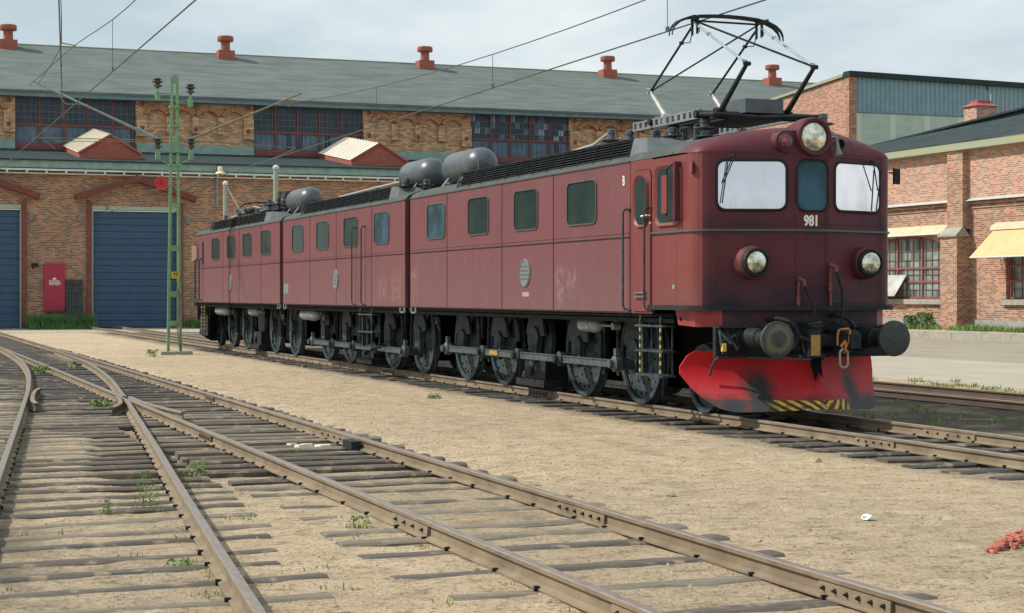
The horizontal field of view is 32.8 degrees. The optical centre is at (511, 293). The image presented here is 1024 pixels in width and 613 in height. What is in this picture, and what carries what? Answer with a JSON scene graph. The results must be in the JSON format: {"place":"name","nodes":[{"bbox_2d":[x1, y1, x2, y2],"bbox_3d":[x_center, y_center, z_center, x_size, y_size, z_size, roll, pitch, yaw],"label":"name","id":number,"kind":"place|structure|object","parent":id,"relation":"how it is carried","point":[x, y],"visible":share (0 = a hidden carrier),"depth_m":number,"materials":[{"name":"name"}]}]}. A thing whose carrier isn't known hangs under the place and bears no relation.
{"place":"outdoors","nodes":[
{"label":"outdoors","id":0,"kind":"place"},
{"bbox_2d":[0,328,199,333],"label":"apron pavement","id":1,"kind":"structure","parent":0,"point":[8,331],"depth_m":87.67,"materials":[{"name":"concrete"}]},
{"bbox_2d":[23,311,97,329],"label":"grass","id":2,"kind":"structure","parent":1,"relation":"on","point":[41,322],"depth_m":91.25,"materials":[{"name":"green plant"}]},
{"bbox_2d":[65,279,82,318],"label":"pallet","id":3,"kind":"object","parent":2,"relation":"on","point":[74,289],"visible":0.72,"depth_m":93.46,"materials":[{"name":"grey wood"}]},
{"bbox_2d":[0,327,1023,612],"bbox_3d":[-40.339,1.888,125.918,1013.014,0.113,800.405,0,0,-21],"label":"ground","id":4,"kind":"structure","parent":0,"point":[948,545],"depth_m":15.05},
{"bbox_2d":[30,366,51,373],"bbox_3d":[-10.825,1.806,39.947,0.516,0.358,0.560,0,0,-21],"label":"weed","id":5,"kind":"object","parent":4,"relation":"on","point":[40,369],"visible":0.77,"depth_m":39.88,"materials":[{"name":"green plant"}]},
{"bbox_2d":[68,361,80,367],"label":"weed","id":6,"kind":"object","parent":4,"relation":"on","point":[73,365],"visible":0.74,"depth_m":42.94,"materials":[{"name":"green plant"}]},
{"bbox_2d":[90,398,109,406],"bbox_3d":[-6.708,1.823,28.366,0.381,0.265,0.398,0,0,39],"label":"weed","id":7,"kind":"object","parent":4,"relation":"on","point":[99,403],"visible":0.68,"depth_m":28.30,"materials":[{"name":"green plant"}]},
{"bbox_2d":[101,499,111,514],"bbox_3d":[-3.412,1.793,14.636,0.100,0.147,0.093,0,0,-21],"label":"weed","id":8,"kind":"object","parent":4,"relation":"on","point":[108,507],"visible":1,"depth_m":14.64,"materials":[{"name":"green plant"}]},
{"bbox_2d":[137,470,151,478],"bbox_3d":[-3.667,1.834,17.420,0.184,0.153,0.179,0,0,-21],"label":"weed","id":9,"kind":"object","parent":4,"relation":"on","point":[143,475],"visible":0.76,"depth_m":17.41,"materials":[{"name":"green plant"}]},
{"bbox_2d":[133,480,161,507],"bbox_3d":[-3.136,1.737,14.961,0.235,0.276,0.224,0,0,40],"label":"weed","id":10,"kind":"object","parent":4,"relation":"on","point":[150,500],"visible":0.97,"depth_m":14.95,"materials":[{"name":"green plant"}]},
{"bbox_2d":[145,349,158,356],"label":"weed","id":11,"kind":"object","parent":4,"relation":"on","point":[151,351],"visible":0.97,"depth_m":51.01,"materials":[{"name":"green plant"}]},
{"bbox_2d":[31,75,300,354],"bbox_3d":[-10.471,-2.328,53.234,8.232,8.755,1.000,0,0,-21],"label":"catenary mast","id":12,"kind":"object","parent":4,"relation":"on","point":[174,142],"visible":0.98,"depth_m":53.19,"materials":[{"name":"green metal"}]},
{"bbox_2d":[38,0,74,83],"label":"overhead wire","id":13,"kind":"object","parent":12,"relation":"hanging from","point":[61,39],"visible":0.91,"depth_m":39.87,"materials":[{"name":"grey metal"}]},
{"bbox_2d":[58,0,62,117],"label":"overhead wire","id":14,"kind":"object","parent":13,"relation":"hanging from","point":[60,53],"visible":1,"depth_m":31.82,"materials":[{"name":"grey metal"}]},
{"bbox_2d":[29,0,135,85],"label":"overhead wire","id":15,"kind":"object","parent":12,"relation":"hanging from","point":[89,35],"visible":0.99,"depth_m":35.20,"materials":[{"name":"grey metal"}]},
{"bbox_2d":[0,0,195,168],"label":"overhead wire","id":16,"kind":"object","parent":15,"relation":"hanging from","point":[184,9],"visible":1,"depth_m":34.34,"materials":[{"name":"grey metal"}]},
{"bbox_2d":[149,176,167,190],"bbox_3d":[-10.761,-3.361,53.015,0.575,0.466,0.084,0,0,-21],"label":"round sign","id":17,"kind":"object","parent":12,"relation":"hanging from","point":[161,182],"visible":1,"depth_m":53.01,"materials":[{"name":"red metal"}]},
{"bbox_2d":[100,0,765,214],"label":"overhead wire","id":18,"kind":"object","parent":12,"relation":"hanging from","point":[485,90],"visible":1,"depth_m":34.87,"materials":[{"name":"grey metal"}]},
{"bbox_2d":[273,0,668,125],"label":"overhead wire","id":19,"kind":"object","parent":12,"relation":"hanging from","point":[666,29],"visible":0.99,"depth_m":35.66,"materials":[{"name":"grey metal"}]},
{"bbox_2d":[0,347,350,612],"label":"railway track","id":20,"kind":"structure","parent":4,"relation":"on","point":[123,457],"depth_m":14.98,"materials":[{"name":"brown wood"}]},
{"bbox_2d":[164,556,192,566],"bbox_3d":[-2.268,1.830,11.857,0.192,0.080,0.195,0,0,5],"label":"weed","id":21,"kind":"object","parent":4,"relation":"on","point":[182,560],"visible":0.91,"depth_m":11.85,"materials":[{"name":"green plant"}]},
{"bbox_2d":[184,316,199,327],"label":"grass","id":22,"kind":"structure","parent":4,"relation":"on","point":[191,323],"depth_m":94.22,"materials":[{"name":"green plant"}]},
{"bbox_2d":[179,461,207,477],"bbox_3d":[-3.279,1.814,17.891,0.295,0.188,0.318,0,0,-21],"label":"weed","id":23,"kind":"object","parent":4,"relation":"on","point":[196,472],"visible":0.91,"depth_m":17.89,"materials":[{"name":"green plant"}]},
{"bbox_2d":[223,181,239,218],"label":"line post","id":24,"kind":"object","parent":4,"relation":"on","point":[225,184],"visible":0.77,"depth_m":72.39,"materials":[{"name":"metal"}]},
{"bbox_2d":[273,165,278,201],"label":"line post","id":25,"kind":"object","parent":4,"relation":"on","point":[275,178],"visible":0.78,"depth_m":73.12,"materials":[{"name":"metal"}]},
{"bbox_2d":[345,513,373,528],"bbox_3d":[-1.212,1.800,13.769,0.223,0.125,0.204,0,0,-21],"label":"weed","id":26,"kind":"object","parent":4,"relation":"on","point":[356,519],"visible":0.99,"depth_m":13.75,"materials":[{"name":"green plant"}]},
{"bbox_2d":[0,24,813,328],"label":"engine shed","id":27,"kind":"structure","parent":4,"relation":"on","point":[115,261],"depth_m":105.70,"materials":[{"name":"brown brick"}]},
{"bbox_2d":[0,200,26,328],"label":"roller door","id":28,"kind":"structure","parent":27,"relation":"in","point":[9,218],"depth_m":92.69,"materials":[{"name":"blue metal"}]},
{"bbox_2d":[44,263,64,311],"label":"wall cabinet","id":29,"kind":"object","parent":27,"relation":"attached to","point":[54,287],"depth_m":93.09,"materials":[{"name":"metal"}]},
{"bbox_2d":[15,97,135,149],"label":"window","id":30,"kind":"structure","parent":27,"relation":"in","point":[33,116],"depth_m":103.33,"materials":[{"name":"blue glass"}]},
{"bbox_2d":[87,201,182,327],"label":"roller door","id":31,"kind":"structure","parent":27,"relation":"in","point":[127,251],"depth_m":94.96,"materials":[{"name":"blue metal"}]},
{"bbox_2d":[214,166,225,205],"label":"wall lamp","id":32,"kind":"object","parent":27,"relation":"attached to","point":[220,170],"visible":1,"depth_m":96.19,"materials":[{"name":"white metal"}]},
{"bbox_2d":[253,106,362,156],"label":"window","id":33,"kind":"structure","parent":27,"relation":"in","point":[300,128],"depth_m":108.42,"materials":[{"name":"blue glass"}]},
{"bbox_2d":[471,114,568,162],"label":"window","id":34,"kind":"structure","parent":27,"relation":"in","point":[518,138],"depth_m":113.59,"materials":[{"name":"blue glass"}]},
{"bbox_2d":[680,127,728,140],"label":"window","id":35,"kind":"structure","parent":27,"relation":"in","point":[688,131],"depth_m":118.00,"materials":[{"name":"glass"}]},
{"bbox_2d":[427,392,441,398],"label":"weed","id":36,"kind":"object","parent":4,"relation":"on","point":[431,395],"visible":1,"depth_m":30.77,"materials":[{"name":"green plant"}]},
{"bbox_2d":[0,332,964,612],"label":"railway track","id":37,"kind":"structure","parent":4,"relation":"on","point":[220,436],"depth_m":15.95,"materials":[{"name":"brown wood"}]},
{"bbox_2d":[286,443,330,446],"bbox_3d":[-2.481,1.837,21.120,0.677,0.045,0.364,0,0,18],"label":"paper scrap","id":38,"kind":"object","parent":37,"relation":"on","point":[309,445],"visible":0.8,"depth_m":21.08,"materials":[{"name":"white paper"}]},
{"bbox_2d":[1,376,1023,612],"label":"ground cover","id":39,"kind":"object","parent":4,"relation":"on","point":[994,388],"visible":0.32,"depth_m":25.53,"materials":[{"name":"green plant"}]},
{"bbox_2d":[89,326,1023,480],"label":"railway track","id":40,"kind":"structure","parent":4,"relation":"on","point":[948,447],"depth_m":24.72,"materials":[{"name":"brown wood"}]},
{"bbox_2d":[192,14,909,412],"bbox_3d":[-2.673,-1.224,41.739,3.465,5.905,39.777,0,0,-21],"label":"locomotive","id":41,"kind":"object","parent":40,"relation":"on","point":[738,266],"visible":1,"depth_m":26.71,"materials":[{"name":"red paint"}]},
{"bbox_2d":[202,241,203,263],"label":"door window","id":42,"kind":"structure","parent":41,"relation":"in","point":[202,241],"depth_m":57.10,"materials":[{"name":"grey glass"}]},
{"bbox_2d":[211,237,219,259],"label":"side window","id":43,"kind":"structure","parent":41,"relation":"in","point":[215,244],"depth_m":55.08,"materials":[{"name":"grey glass"}]},
{"bbox_2d":[227,235,234,258],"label":"side window","id":44,"kind":"structure","parent":41,"relation":"in","point":[231,238],"depth_m":52.84,"materials":[{"name":"grey glass"}]},
{"bbox_2d":[242,232,251,256],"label":"side window","id":45,"kind":"structure","parent":41,"relation":"in","point":[247,237],"depth_m":50.58,"materials":[{"name":"grey glass"}]},
{"bbox_2d":[260,229,270,255],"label":"side window","id":46,"kind":"structure","parent":41,"relation":"in","point":[265,235],"depth_m":48.37,"materials":[{"name":"grey glass"}]},
{"bbox_2d":[292,224,303,252],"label":"side window","id":47,"kind":"structure","parent":41,"relation":"in","point":[297,230],"depth_m":44.87,"materials":[{"name":"grey glass"}]},
{"bbox_2d":[316,220,328,249],"bbox_3d":[-4.630,-1.430,42.458,0.022,0.710,1.150,0,0,-21],"label":"side window","id":48,"kind":"structure","parent":41,"relation":"in","point":[322,227],"depth_m":42.47,"materials":[{"name":"grey glass"}]},
{"bbox_2d":[343,216,357,247],"bbox_3d":[-3.720,-1.430,40.049,0.022,0.710,1.200,0,0,-21],"label":"side window","id":49,"kind":"structure","parent":41,"relation":"in","point":[348,222],"depth_m":40.07,"materials":[{"name":"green glass"}]},
{"bbox_2d":[374,211,388,244],"bbox_3d":[-2.831,-1.430,37.696,0.022,0.710,1.150,0,0,-21],"label":"side window","id":50,"kind":"structure","parent":41,"relation":"in","point":[381,219],"depth_m":37.71,"materials":[{"name":"blue glass"}]},
{"bbox_2d":[427,202,444,239],"bbox_3d":[-1.496,-1.430,34.160,0.022,0.710,1.130,0,0,-21],"label":"side window","id":51,"kind":"structure","parent":41,"relation":"in","point":[436,211],"depth_m":34.14,"materials":[{"name":"blue glass"}]},
{"bbox_2d":[467,195,488,235],"bbox_3d":[-0.621,-1.430,31.845,0.022,0.710,1.140,0,0,-21],"label":"side window","id":52,"kind":"structure","parent":41,"relation":"in","point":[477,207],"depth_m":31.84,"materials":[{"name":"green glass"}]},
{"bbox_2d":[513,188,537,231],"bbox_3d":[0.232,-1.430,29.585,0.022,0.710,1.130,0,0,-21],"label":"side window","id":53,"kind":"structure","parent":41,"relation":"in","point":[525,202],"depth_m":29.60,"materials":[{"name":"green glass"}]},
{"bbox_2d":[566,179,596,226],"bbox_3d":[1.089,-1.430,27.317,0.022,0.710,1.200,0,0,-21],"label":"side window","id":54,"kind":"structure","parent":41,"relation":"in","point":[581,196],"depth_m":27.33,"materials":[{"name":"green glass"}]},
{"bbox_2d":[632,169,650,311],"bbox_3d":[1.840,-0.770,25.222,0.095,2.060,0.660,0,0,-21],"label":"cab door","id":55,"kind":"structure","parent":41,"relation":"in","point":[641,179],"depth_m":25.23,"materials":[{"name":"red paint"}]},
{"bbox_2d":[654,161,681,226],"bbox_3d":[2.154,-1.387,24.384,0.102,0.885,0.860,0,0,-21],"label":"cab window","id":56,"kind":"structure","parent":41,"relation":"in","point":[674,173],"depth_m":24.33,"materials":[{"name":"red glass"}]},
{"bbox_2d":[666,493,675,496],"bbox_3d":[1.449,1.833,15.831,0.096,0.049,0.093,0,0,-45],"label":"stone","id":57,"kind":"object","parent":4,"relation":"on","point":[670,495],"visible":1,"depth_m":15.80,"materials":[{"name":"grey stone"}]},
{"bbox_2d":[810,455,821,462],"bbox_3d":[3.336,1.814,19.115,0.126,0.092,0.126,0,0,-21],"label":"stone","id":58,"kind":"object","parent":4,"relation":"on","point":[815,458],"visible":0.98,"depth_m":19.07,"materials":[{"name":"beige stone"}]},
{"bbox_2d":[861,514,874,519],"bbox_3d":[2.916,1.828,14.247,0.115,0.052,0.108,0,0,-36],"label":"stone","id":59,"kind":"object","parent":4,"relation":"on","point":[867,517],"visible":1,"depth_m":14.21,"materials":[{"name":"white stone"}]},
{"bbox_2d":[870,94,1023,329],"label":"workshop","id":60,"kind":"structure","parent":4,"relation":"on","point":[956,202],"depth_m":76.86,"materials":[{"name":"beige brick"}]},
{"bbox_2d":[888,236,939,303],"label":"window","id":61,"kind":"structure","parent":60,"relation":"in","point":[908,256],"depth_m":80.98,"materials":[{"name":"red wood"}]},
{"bbox_2d":[1001,257,1023,304],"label":"window","id":62,"kind":"structure","parent":60,"relation":"in","point":[1016,264],"depth_m":73.93,"materials":[{"name":"red wood"}]},
{"bbox_2d":[873,380,1023,415],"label":"railway track","id":63,"kind":"structure","parent":4,"relation":"on","point":[966,397],"depth_m":30.36,"materials":[{"name":"metal"}]},
{"bbox_2d":[908,329,1023,334],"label":"verge","id":64,"kind":"structure","parent":4,"relation":"on","point":[1002,332],"depth_m":73.65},
{"bbox_2d":[902,312,935,326],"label":"bush","id":65,"kind":"object","parent":64,"relation":"on","point":[912,320],"visible":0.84,"depth_m":78.62,"materials":[{"name":"green plant"}]},
{"bbox_2d":[904,322,1023,332],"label":"grass","id":66,"kind":"structure","parent":64,"relation":"on","point":[970,327],"depth_m":74.62,"materials":[{"name":"green plant"}]},
{"bbox_2d":[909,331,1023,341],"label":"kerb","id":67,"kind":"structure","parent":4,"relation":"on","point":[976,336],"depth_m":70.06,"materials":[{"name":"grey concrete"}]},
{"bbox_2d":[985,527,1023,553],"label":"brick rubble","id":68,"kind":"object","parent":4,"relation":"on","point":[1015,539],"visible":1,"depth_m":12.63,"materials":[{"name":"red brick"}]},
{"bbox_2d":[0,378,1023,612],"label":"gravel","id":69,"kind":"structure","parent":0,"point":[428,599],"depth_m":14.84,"materials":[{"name":"gravel"}]},
{"bbox_2d":[0,0,1023,288],"label":"sky","id":70,"kind":"structure","parent":0,"point":[966,39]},
{"bbox_2d":[4,372,1023,612],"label":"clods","id":71,"kind":"object","parent":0,"point":[385,578],"visible":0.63,"depth_m":15.18,"materials":[{"name":"brown soil"}]},
{"bbox_2d":[733,71,1023,144],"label":"factory hall","id":72,"kind":"structure","parent":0,"point":[869,108],"depth_m":105.45,"materials":[{"name":"teal brick"}]},
{"bbox_2d":[871,356,1023,389],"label":"road","id":73,"kind":"structure","parent":0,"point":[991,374],"depth_m":41.78,"materials":[{"name":"concrete"}]},
{"bbox_2d":[899,337,1023,363],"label":"pavement","id":74,"kind":"structure","parent":0,"point":[990,351],"depth_m":56.70,"materials":[{"name":"grey concrete"}]}
]}

